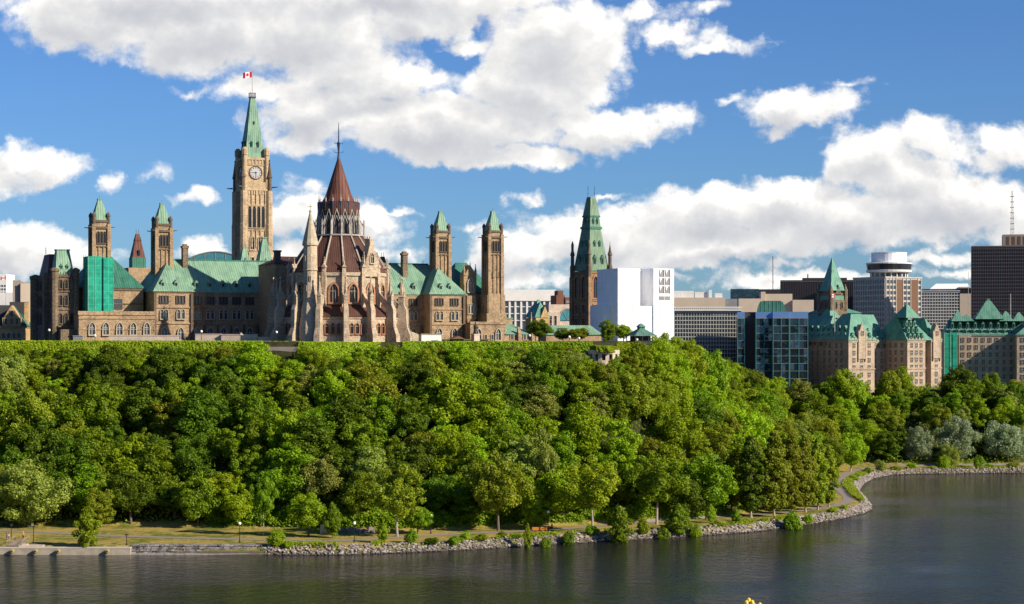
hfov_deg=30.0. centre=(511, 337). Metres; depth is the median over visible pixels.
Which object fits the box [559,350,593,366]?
broadleaf tree
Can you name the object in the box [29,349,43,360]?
willow tree
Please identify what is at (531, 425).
oak tree
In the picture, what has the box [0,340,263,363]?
hedge
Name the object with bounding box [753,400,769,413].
maple tree
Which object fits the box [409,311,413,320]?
window
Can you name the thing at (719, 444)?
ash tree
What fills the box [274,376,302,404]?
maple tree
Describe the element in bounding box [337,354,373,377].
oak tree
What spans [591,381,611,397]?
oak tree
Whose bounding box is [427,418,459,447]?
oak tree
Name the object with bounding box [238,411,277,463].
maple tree
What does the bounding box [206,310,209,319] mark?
window
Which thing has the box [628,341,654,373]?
oak tree
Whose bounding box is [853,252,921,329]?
round top tower
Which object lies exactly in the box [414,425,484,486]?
oak tree
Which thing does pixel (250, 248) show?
window
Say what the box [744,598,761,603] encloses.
yellow sprig
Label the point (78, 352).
ash tree
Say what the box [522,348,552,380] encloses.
oak tree
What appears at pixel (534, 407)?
oak tree
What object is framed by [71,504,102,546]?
young tree
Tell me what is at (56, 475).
oak tree
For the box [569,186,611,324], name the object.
stone tower
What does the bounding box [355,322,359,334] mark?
window
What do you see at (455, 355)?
oak tree
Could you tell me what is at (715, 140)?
sky
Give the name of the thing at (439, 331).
window
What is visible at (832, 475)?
poplar tree
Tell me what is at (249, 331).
window
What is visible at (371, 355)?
maple tree
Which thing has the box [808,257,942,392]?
chateau office
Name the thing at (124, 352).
maple tree
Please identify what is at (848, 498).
riverside path
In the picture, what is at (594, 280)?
window
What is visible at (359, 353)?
maple tree
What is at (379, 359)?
oak tree
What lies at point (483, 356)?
oak tree
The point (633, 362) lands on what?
maple tree
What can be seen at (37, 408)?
oak tree
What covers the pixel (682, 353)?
oak tree
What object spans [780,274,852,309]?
dark slab block
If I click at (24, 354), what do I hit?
maple tree
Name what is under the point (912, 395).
oak tree
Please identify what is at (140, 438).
maple tree
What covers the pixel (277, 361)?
oak tree
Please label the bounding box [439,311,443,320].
window
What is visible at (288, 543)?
shrub
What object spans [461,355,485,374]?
oak tree
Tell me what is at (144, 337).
parapet wall
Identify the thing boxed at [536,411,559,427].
maple tree
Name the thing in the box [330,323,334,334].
window
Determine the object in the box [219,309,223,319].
window
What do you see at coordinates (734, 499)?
maple tree
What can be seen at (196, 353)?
oak tree
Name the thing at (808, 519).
shrub
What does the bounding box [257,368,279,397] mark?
maple tree
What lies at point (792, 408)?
ash tree
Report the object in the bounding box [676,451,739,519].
broadleaf tree
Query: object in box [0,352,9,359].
maple tree
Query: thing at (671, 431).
oak tree
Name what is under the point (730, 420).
oak tree
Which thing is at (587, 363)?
oak tree
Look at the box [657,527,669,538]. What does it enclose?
shrub
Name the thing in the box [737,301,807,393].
mirror glass block
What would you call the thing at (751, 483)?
poplar tree
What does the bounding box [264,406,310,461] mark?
ash tree
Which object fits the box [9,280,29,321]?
concrete block
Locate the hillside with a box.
[0,341,1023,554]
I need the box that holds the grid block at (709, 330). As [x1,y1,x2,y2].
[674,307,741,362]
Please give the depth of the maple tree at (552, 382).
547.38 m
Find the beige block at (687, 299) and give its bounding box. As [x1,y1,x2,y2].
[674,290,736,309]
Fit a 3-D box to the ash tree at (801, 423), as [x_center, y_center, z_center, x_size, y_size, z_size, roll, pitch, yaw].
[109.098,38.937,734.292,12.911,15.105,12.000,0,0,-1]
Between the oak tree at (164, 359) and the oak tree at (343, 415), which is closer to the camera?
the oak tree at (343, 415)
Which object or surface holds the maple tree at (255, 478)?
on the hillside
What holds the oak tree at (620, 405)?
on the hillside
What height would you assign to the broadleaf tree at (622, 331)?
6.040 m
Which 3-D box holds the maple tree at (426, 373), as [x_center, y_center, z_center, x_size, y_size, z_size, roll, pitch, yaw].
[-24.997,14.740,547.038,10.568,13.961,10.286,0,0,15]
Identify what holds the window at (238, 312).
in the parliament block at (184, 297)
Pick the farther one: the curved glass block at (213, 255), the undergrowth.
the curved glass block at (213, 255)
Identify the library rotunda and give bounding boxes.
[264,122,412,341]
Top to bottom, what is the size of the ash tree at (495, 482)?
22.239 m
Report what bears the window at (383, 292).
in the library rotunda
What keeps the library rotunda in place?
on the hillside
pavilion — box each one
[0,302,29,340]
[625,323,656,348]
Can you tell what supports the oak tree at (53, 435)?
on the hillside
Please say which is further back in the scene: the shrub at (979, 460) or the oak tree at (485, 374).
the shrub at (979, 460)
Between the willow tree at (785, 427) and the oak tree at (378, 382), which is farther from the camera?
the willow tree at (785, 427)
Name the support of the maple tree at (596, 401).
on the hillside
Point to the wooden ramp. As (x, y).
(17, 542)
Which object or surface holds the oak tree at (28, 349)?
on the hillside
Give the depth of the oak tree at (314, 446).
509.14 m
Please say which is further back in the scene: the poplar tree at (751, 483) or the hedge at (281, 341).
the hedge at (281, 341)
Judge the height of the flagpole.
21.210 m
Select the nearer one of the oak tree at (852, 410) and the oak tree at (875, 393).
the oak tree at (852, 410)
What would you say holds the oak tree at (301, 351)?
on the hillside
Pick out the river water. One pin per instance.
(935, 539)
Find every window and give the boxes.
[114,299,121,308]
[159,295,162,303]
[160,309,163,319]
[160,327,167,334]
[164,309,168,319]
[176,309,180,319]
[177,327,184,340]
[181,309,185,319]
[182,296,185,303]
[193,309,196,319]
[193,327,200,340]
[197,309,201,319]
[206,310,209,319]
[207,327,213,333]
[210,309,214,319]
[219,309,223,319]
[220,327,226,333]
[223,309,227,319]
[232,309,236,319]
[233,327,239,333]
[237,310,240,319]
[245,310,249,319]
[246,327,252,333]
[248,206,250,227]
[249,236,254,249]
[250,310,253,319]
[253,206,255,227]
[257,206,260,228]
[261,206,264,228]
[285,323,288,334]
[298,282,302,298]
[325,323,329,334]
[328,282,339,303]
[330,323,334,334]
[336,323,340,334]
[348,282,359,303]
[349,322,353,334]
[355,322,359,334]
[360,323,365,334]
[366,282,374,303]
[377,323,380,334]
[381,283,385,304]
[381,323,385,334]
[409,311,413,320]
[414,311,417,320]
[435,310,439,320]
[436,327,442,338]
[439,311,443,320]
[450,311,454,320]
[451,327,457,336]
[455,311,458,320]
[560,308,568,320]
[573,275,579,299]
[575,304,578,313]
[581,275,585,298]
[582,304,585,313]
[592,275,596,298]
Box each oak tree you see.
[0,349,10,357]
[0,354,33,373]
[0,406,34,444]
[0,424,51,464]
[0,450,28,506]
[6,388,63,432]
[12,368,46,399]
[19,345,33,354]
[22,443,74,486]
[26,357,58,376]
[26,419,70,455]
[40,466,81,514]
[50,435,98,481]
[52,393,98,429]
[55,418,96,439]
[56,347,71,359]
[68,463,104,512]
[72,425,114,466]
[75,345,90,359]
[77,441,122,495]
[79,383,125,431]
[89,344,126,381]
[99,374,129,396]
[103,435,158,490]
[108,385,139,427]
[121,379,168,435]
[131,434,177,465]
[136,442,180,497]
[146,345,185,378]
[147,347,162,364]
[160,377,190,416]
[169,347,187,355]
[172,430,215,479]
[172,470,224,525]
[176,386,229,446]
[180,377,203,398]
[181,387,210,420]
[185,350,204,363]
[203,370,246,415]
[208,354,248,395]
[211,346,232,364]
[215,478,256,520]
[230,346,241,354]
[233,341,277,389]
[259,440,315,504]
[268,355,282,376]
[276,359,305,390]
[277,392,313,427]
[285,415,342,462]
[293,364,319,400]
[294,345,311,359]
[306,369,355,411]
[318,444,365,490]
[321,356,344,364]
[327,388,375,440]
[334,356,401,409]
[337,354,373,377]
[348,445,391,504]
[373,357,389,373]
[376,344,406,365]
[381,352,403,386]
[396,347,417,368]
[399,437,440,487]
[404,430,439,455]
[411,348,448,377]
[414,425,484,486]
[417,371,481,429]
[423,344,438,352]
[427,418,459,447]
[437,344,447,352]
[438,369,455,376]
[446,341,476,368]
[453,431,490,483]
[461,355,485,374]
[462,391,510,437]
[463,370,489,407]
[476,371,489,394]
[477,350,498,368]
[480,417,527,462]
[481,358,501,375]
[482,357,518,399]
[483,345,495,354]
[486,345,517,369]
[486,404,530,435]
[488,435,545,475]
[490,382,527,417]
[502,345,523,367]
[502,463,531,493]
[503,369,548,398]
[516,416,561,450]
[521,384,563,420]
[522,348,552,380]
[526,370,550,382]
[542,356,577,395]
[543,343,568,360]
[547,430,581,470]
[558,401,611,465]
[563,346,573,354]
[567,379,601,414]
[568,364,594,393]
[575,356,596,380]
[589,362,616,383]
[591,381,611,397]
[594,383,635,424]
[607,356,630,380]
[608,370,656,424]
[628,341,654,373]
[632,461,664,501]
[635,437,664,459]
[645,402,704,452]
[646,365,691,408]
[647,336,675,380]
[658,445,689,491]
[659,332,676,372]
[669,336,688,366]
[672,353,692,380]
[679,337,708,384]
[689,397,727,437]
[690,375,728,407]
[690,387,718,417]
[692,348,731,410]
[713,408,742,447]
[719,437,762,475]
[721,365,731,394]
[726,389,746,409]
[727,402,736,412]
[727,408,734,415]
[728,377,743,391]
[729,362,741,373]
[737,382,760,401]
[740,430,753,443]
[742,367,749,376]
[747,391,786,418]
[752,384,769,398]
[766,389,789,416]
[767,388,793,417]
[774,376,787,389]
[776,417,798,433]
[787,378,819,415]
[788,412,811,431]
[793,391,834,419]
[807,419,840,442]
[817,381,829,404]
[822,404,852,429]
[826,369,856,404]
[832,397,862,425]
[842,374,871,413]
[864,394,892,417]
[871,390,878,396]
[875,370,903,402]
[893,366,914,391]
[897,387,919,415]
[938,364,976,392]
[940,388,964,416]
[980,383,1003,408]
[982,372,1001,395]
[987,404,1013,427]
[996,395,1015,415]
[1005,384,1023,407]
[1006,379,1023,390]
[1011,404,1023,428]
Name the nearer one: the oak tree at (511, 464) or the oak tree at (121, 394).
the oak tree at (511, 464)
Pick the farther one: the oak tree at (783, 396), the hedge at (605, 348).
the oak tree at (783, 396)
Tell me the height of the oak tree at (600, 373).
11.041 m
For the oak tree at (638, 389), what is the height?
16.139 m
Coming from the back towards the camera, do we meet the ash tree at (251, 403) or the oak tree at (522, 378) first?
the oak tree at (522, 378)
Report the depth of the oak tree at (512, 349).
570.83 m
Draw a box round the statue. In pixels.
[470,322,479,340]
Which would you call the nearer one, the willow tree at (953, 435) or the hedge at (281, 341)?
the hedge at (281, 341)
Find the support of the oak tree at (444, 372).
on the hillside
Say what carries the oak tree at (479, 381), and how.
on the hillside
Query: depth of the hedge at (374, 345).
559.50 m
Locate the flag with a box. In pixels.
[243,72,251,78]
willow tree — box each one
[0,457,76,526]
[26,384,70,416]
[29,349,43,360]
[78,370,105,390]
[133,365,163,389]
[135,350,148,359]
[277,358,297,368]
[296,403,340,440]
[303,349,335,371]
[309,362,354,392]
[467,347,485,362]
[571,347,585,353]
[646,378,679,422]
[658,478,705,515]
[689,456,734,495]
[729,367,743,382]
[761,378,782,392]
[771,423,797,436]
[797,432,824,441]
[800,411,826,424]
[809,384,825,399]
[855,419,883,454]
[904,426,934,461]
[933,415,981,457]
[935,444,960,465]
[982,420,1023,461]
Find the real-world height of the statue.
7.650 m
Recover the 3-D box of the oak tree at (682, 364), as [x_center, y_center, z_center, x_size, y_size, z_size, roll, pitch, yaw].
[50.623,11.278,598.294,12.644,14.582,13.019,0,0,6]
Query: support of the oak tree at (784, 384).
on the hillside
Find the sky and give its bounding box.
[0,0,1023,298]
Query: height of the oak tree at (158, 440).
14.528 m
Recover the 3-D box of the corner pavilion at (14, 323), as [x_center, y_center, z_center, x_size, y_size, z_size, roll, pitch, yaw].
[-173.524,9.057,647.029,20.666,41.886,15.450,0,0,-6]
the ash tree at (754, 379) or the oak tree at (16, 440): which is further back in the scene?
the ash tree at (754, 379)
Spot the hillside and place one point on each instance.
(140, 526)
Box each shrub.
[265,529,285,544]
[283,540,293,547]
[377,522,389,541]
[404,528,418,542]
[424,537,439,543]
[447,536,458,545]
[460,532,470,539]
[475,533,487,539]
[495,531,506,537]
[509,534,521,538]
[523,522,531,547]
[538,536,551,546]
[561,530,574,544]
[585,524,597,534]
[606,504,634,542]
[637,516,649,533]
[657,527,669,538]
[664,503,692,535]
[688,523,702,536]
[704,504,716,521]
[710,520,724,525]
[730,508,741,522]
[782,510,803,529]
[802,514,813,523]
[862,467,871,472]
[874,459,887,471]
[906,463,916,467]
[937,455,950,467]
[973,456,984,466]
[1005,462,1019,466]
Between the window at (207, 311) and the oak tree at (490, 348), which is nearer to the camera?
the oak tree at (490, 348)
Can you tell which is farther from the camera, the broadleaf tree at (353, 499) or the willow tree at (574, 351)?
the willow tree at (574, 351)
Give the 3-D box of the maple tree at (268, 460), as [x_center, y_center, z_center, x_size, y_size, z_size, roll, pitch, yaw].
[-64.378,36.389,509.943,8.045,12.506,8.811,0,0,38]
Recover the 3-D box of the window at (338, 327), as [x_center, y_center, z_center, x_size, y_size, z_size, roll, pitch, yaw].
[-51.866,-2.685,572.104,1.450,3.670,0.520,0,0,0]
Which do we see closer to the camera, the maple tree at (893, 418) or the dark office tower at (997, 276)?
the maple tree at (893, 418)
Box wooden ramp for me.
[7,536,28,545]
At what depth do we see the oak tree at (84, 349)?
565.19 m
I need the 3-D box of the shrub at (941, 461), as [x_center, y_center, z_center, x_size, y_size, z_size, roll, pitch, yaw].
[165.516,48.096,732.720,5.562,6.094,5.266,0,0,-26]
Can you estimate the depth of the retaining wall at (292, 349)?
557.10 m
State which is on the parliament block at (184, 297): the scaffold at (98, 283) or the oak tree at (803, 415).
the scaffold at (98, 283)
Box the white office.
[0,292,12,304]
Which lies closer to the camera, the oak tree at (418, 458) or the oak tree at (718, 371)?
the oak tree at (418, 458)
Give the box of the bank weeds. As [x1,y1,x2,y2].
[273,465,1005,547]
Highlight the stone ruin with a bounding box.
[320,524,328,533]
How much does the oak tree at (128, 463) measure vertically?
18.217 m
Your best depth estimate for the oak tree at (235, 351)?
555.70 m
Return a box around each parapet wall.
[73,335,83,340]
[109,335,179,340]
[195,334,220,340]
[221,334,257,340]
[258,337,269,340]
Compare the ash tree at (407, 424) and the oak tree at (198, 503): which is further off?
the ash tree at (407, 424)
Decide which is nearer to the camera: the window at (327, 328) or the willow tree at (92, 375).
the willow tree at (92, 375)
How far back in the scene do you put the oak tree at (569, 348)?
571.84 m
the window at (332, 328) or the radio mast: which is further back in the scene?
the radio mast
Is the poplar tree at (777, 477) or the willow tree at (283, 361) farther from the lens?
the willow tree at (283, 361)
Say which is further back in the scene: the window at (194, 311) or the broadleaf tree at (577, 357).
the window at (194, 311)
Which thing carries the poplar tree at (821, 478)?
on the hillside
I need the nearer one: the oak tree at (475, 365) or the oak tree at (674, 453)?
the oak tree at (674, 453)
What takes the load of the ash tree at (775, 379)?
on the hillside
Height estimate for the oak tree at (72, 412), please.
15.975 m
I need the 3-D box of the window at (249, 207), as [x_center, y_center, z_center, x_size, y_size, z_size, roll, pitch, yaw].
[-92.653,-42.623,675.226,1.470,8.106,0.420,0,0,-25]
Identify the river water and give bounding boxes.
[0,473,1023,603]
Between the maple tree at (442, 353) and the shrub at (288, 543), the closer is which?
the shrub at (288, 543)
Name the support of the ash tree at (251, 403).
on the hillside
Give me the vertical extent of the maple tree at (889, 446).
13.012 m
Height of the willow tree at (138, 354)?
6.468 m
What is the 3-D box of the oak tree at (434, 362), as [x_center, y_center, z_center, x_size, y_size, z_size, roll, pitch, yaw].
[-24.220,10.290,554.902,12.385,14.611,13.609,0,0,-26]
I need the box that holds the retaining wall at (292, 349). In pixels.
[267,347,297,351]
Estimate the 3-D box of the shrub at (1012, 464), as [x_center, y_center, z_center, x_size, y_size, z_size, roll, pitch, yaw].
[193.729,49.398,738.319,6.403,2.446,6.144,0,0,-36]
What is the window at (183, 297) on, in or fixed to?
in the parliament block at (184, 297)
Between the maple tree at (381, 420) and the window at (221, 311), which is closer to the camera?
the maple tree at (381, 420)
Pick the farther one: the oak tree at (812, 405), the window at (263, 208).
the oak tree at (812, 405)
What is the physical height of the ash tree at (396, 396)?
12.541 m
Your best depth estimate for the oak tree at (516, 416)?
532.27 m
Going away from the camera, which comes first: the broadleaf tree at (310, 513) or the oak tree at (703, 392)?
the broadleaf tree at (310, 513)
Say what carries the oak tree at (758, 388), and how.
on the hillside
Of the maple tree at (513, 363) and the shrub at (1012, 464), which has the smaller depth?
the maple tree at (513, 363)
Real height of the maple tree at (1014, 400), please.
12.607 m
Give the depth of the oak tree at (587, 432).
527.93 m
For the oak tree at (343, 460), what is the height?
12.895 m
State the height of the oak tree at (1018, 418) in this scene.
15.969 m
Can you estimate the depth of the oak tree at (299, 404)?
524.72 m
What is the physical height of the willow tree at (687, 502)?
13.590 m
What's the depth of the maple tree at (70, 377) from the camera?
553.14 m
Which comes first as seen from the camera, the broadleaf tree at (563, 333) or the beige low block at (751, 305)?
the broadleaf tree at (563, 333)
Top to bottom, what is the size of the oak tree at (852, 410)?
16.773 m
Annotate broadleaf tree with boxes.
[0,361,32,404]
[0,464,15,510]
[109,471,155,523]
[148,484,186,516]
[186,356,220,387]
[195,470,249,497]
[286,491,327,536]
[294,454,343,502]
[336,471,377,516]
[395,362,423,396]
[401,506,433,533]
[414,474,459,510]
[525,319,553,340]
[534,463,589,521]
[553,328,570,339]
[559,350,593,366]
[568,327,589,341]
[607,471,638,504]
[614,324,631,341]
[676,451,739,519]
[812,417,841,439]
[821,436,847,468]
[836,432,869,471]
[866,400,901,423]
[970,437,997,454]
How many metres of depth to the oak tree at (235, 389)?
533.07 m
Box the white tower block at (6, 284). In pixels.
[0,274,14,291]
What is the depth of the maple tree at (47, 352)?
566.11 m
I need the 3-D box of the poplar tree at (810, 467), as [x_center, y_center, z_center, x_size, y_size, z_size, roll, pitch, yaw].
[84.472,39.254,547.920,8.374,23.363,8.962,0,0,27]
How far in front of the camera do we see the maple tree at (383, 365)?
544.15 m
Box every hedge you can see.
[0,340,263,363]
[264,340,297,341]
[296,341,380,360]
[402,341,526,354]
[525,341,592,352]
[589,345,618,352]
[616,342,635,353]
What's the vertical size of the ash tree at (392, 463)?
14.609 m
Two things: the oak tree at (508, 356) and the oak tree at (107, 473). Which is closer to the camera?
the oak tree at (107, 473)
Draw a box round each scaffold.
[84,254,113,310]
[943,333,956,377]
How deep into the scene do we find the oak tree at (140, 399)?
532.92 m
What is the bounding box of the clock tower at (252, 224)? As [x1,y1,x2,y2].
[227,68,276,260]
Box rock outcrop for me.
[338,527,375,532]
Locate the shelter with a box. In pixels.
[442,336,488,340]
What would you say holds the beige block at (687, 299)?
on the hillside
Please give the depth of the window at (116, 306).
602.35 m
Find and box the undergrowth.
[0,343,1023,528]
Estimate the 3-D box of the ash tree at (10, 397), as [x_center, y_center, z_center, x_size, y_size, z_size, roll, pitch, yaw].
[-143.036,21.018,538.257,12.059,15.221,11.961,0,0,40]
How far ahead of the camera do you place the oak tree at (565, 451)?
522.80 m
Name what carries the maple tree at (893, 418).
on the hillside
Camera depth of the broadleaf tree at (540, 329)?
597.78 m
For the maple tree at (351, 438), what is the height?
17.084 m
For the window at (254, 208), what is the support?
in the clock tower at (252, 224)
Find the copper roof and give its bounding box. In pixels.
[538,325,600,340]
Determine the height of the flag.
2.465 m
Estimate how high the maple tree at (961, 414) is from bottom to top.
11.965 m
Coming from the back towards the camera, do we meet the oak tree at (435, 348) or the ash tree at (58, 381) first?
the oak tree at (435, 348)
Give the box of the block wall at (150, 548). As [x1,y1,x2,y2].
[130,544,266,554]
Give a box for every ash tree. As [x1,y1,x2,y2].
[0,385,19,417]
[0,417,12,446]
[40,376,67,392]
[64,348,83,358]
[174,352,199,379]
[193,349,213,363]
[207,424,251,473]
[208,396,238,440]
[229,449,265,487]
[235,385,278,431]
[249,471,280,535]
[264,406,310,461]
[367,462,425,536]
[371,390,406,412]
[371,454,415,489]
[387,392,436,437]
[445,436,488,484]
[460,424,479,437]
[462,449,536,530]
[527,425,558,500]
[558,455,620,525]
[565,461,613,518]
[622,451,691,523]
[688,419,734,455]
[721,404,774,442]
[739,372,765,390]
[767,376,783,383]
[785,398,794,410]
[791,419,810,437]
[918,403,938,427]
[957,380,985,398]
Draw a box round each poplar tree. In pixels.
[733,435,770,517]
[737,438,770,493]
[760,430,793,515]
[776,433,796,495]
[780,431,807,510]
[796,434,819,511]
[806,435,824,491]
[807,438,829,509]
[819,444,840,506]
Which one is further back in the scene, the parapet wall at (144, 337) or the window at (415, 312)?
the window at (415, 312)
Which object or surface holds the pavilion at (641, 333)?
on the hillside
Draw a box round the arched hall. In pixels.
[543,304,568,324]
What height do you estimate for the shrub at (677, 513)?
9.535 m
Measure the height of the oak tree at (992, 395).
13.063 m
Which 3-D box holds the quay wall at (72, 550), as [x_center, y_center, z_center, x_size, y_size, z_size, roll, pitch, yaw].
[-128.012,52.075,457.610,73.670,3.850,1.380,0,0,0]
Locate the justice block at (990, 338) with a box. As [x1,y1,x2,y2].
[941,294,1023,386]
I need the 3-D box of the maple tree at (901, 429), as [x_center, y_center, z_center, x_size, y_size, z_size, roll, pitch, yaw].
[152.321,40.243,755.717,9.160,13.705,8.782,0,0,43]
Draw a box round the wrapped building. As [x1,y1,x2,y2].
[590,268,673,340]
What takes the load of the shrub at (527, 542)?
on the hillside
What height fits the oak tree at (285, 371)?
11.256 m
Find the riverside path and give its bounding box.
[0,463,1023,540]
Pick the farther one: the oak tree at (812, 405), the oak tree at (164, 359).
the oak tree at (812, 405)
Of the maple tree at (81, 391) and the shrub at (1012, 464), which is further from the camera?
the shrub at (1012, 464)
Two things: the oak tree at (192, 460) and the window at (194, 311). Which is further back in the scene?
the window at (194, 311)
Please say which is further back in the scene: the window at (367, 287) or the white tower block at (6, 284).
the white tower block at (6, 284)
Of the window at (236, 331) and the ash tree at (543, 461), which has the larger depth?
the window at (236, 331)
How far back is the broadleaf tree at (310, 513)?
477.12 m
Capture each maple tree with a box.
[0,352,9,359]
[13,347,29,363]
[13,389,30,407]
[44,348,54,357]
[44,359,61,385]
[59,352,76,377]
[59,357,83,391]
[76,377,100,398]
[77,352,95,376]
[82,481,115,523]
[95,417,127,449]
[117,346,132,379]
[123,346,149,383]
[127,426,151,453]
[148,396,187,436]
[156,364,184,387]
[163,423,192,453]
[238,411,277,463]
[244,467,274,511]
[249,379,273,410]
[256,451,280,483]
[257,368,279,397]
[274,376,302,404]
[297,349,313,369]
[338,415,386,459]
[353,351,366,359]
[361,389,398,438]
[363,347,378,357]
[367,351,377,359]
[370,361,399,386]
[381,435,406,468]
[405,365,435,398]
[406,388,426,412]
[419,344,437,360]
[434,346,450,367]
[449,478,492,523]
[454,359,472,375]
[471,462,510,515]
[501,355,532,383]
[507,476,537,520]
[514,347,530,368]
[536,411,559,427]
[537,365,568,408]
[580,389,608,428]
[586,452,618,477]
[599,320,616,341]
[602,419,645,475]
[620,349,629,362]
[623,348,642,374]
[670,374,693,396]
[679,376,693,416]
[684,435,712,467]
[723,473,740,506]
[726,428,747,458]
[729,373,742,389]
[737,367,747,383]
[740,397,752,414]
[750,403,775,429]
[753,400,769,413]
[756,372,767,383]
[756,405,778,425]
[837,417,859,441]
[863,413,886,433]
[871,430,904,461]
[882,410,905,432]
[887,422,907,451]
[890,391,912,421]
[917,389,929,408]
[918,387,941,418]
[926,404,952,434]
[954,405,971,422]
[960,387,976,411]
[966,397,989,430]
[1001,391,1018,414]
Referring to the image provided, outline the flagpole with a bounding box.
[834,293,834,338]
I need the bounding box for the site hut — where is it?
[418,334,441,340]
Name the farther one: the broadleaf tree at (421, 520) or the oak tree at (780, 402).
the oak tree at (780, 402)
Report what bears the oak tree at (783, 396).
on the hillside
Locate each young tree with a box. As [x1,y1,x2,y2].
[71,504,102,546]
[322,501,340,537]
[521,488,550,526]
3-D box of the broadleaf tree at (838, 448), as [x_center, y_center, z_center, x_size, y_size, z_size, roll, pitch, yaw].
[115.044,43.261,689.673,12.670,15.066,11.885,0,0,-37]
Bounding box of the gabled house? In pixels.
[524,300,549,340]
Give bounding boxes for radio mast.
[968,271,968,314]
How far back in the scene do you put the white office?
980.00 m
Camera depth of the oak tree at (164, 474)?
510.98 m
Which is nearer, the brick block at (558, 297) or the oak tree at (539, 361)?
the oak tree at (539, 361)
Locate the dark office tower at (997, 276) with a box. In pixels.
[971,191,1023,323]
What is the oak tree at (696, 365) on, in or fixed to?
on the hillside
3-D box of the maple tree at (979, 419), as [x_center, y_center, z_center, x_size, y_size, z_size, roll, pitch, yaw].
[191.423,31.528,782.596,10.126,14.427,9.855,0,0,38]
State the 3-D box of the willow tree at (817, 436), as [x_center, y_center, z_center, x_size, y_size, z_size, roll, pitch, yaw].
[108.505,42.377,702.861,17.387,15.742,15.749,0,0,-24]
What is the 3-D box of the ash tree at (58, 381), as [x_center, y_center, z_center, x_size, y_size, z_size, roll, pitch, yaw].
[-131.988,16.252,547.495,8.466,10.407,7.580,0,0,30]
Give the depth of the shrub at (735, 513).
511.39 m
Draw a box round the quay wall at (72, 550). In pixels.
[0,547,131,554]
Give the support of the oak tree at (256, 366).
on the hillside
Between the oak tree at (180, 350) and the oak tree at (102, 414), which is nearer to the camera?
the oak tree at (102, 414)
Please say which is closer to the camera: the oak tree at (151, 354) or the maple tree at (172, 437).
the maple tree at (172, 437)
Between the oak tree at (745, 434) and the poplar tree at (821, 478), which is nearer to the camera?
the poplar tree at (821, 478)
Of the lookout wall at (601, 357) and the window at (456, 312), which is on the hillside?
the lookout wall at (601, 357)
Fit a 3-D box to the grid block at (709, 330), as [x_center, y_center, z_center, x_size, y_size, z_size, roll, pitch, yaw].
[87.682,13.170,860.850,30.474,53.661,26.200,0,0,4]
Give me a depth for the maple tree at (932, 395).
784.64 m
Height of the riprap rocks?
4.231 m
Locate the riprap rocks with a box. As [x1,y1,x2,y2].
[260,466,1023,554]
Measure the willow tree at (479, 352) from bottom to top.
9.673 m
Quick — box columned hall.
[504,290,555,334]
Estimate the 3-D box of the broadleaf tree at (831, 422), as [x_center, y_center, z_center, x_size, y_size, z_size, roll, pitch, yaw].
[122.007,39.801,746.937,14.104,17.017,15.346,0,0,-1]
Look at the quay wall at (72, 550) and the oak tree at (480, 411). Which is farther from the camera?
the oak tree at (480, 411)
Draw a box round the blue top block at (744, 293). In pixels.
[730,289,779,298]
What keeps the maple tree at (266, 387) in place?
on the hillside
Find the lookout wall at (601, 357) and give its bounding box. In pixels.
[585,350,619,368]
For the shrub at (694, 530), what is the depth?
498.62 m
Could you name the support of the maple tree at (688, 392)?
on the hillside
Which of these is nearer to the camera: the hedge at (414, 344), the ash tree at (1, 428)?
the ash tree at (1, 428)
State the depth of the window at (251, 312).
617.09 m
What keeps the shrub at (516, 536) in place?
on the hillside
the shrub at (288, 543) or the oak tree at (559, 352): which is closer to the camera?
the shrub at (288, 543)
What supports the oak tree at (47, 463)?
on the hillside
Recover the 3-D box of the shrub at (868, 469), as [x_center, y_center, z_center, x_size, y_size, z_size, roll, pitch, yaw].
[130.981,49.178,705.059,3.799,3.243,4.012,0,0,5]
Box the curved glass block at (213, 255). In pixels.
[188,251,231,259]
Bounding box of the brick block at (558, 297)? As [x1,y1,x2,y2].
[551,291,568,303]
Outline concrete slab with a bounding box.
[19,543,45,546]
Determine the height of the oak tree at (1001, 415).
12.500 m
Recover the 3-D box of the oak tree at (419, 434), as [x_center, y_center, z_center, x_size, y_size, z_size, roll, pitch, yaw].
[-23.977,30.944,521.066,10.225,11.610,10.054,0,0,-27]
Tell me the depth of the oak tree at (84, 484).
506.42 m
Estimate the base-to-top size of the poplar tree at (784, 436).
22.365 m
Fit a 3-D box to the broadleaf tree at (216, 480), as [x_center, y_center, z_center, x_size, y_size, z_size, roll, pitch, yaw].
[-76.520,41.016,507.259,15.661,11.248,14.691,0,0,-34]
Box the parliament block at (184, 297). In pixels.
[30,196,534,340]
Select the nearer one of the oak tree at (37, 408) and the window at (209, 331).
the oak tree at (37, 408)
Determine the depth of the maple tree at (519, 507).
505.43 m
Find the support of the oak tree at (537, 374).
on the hillside
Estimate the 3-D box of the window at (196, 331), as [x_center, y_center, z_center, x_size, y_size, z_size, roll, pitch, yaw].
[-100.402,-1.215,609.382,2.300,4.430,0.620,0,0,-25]
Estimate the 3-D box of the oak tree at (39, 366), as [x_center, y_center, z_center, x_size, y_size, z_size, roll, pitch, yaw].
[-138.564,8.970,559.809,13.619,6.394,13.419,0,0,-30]
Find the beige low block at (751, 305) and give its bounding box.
[737,292,813,311]
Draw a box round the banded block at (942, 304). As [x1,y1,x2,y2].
[922,284,970,332]
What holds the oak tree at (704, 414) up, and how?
on the hillside
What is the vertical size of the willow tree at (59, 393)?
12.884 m
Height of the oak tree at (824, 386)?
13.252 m
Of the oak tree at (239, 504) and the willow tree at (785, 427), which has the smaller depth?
the oak tree at (239, 504)

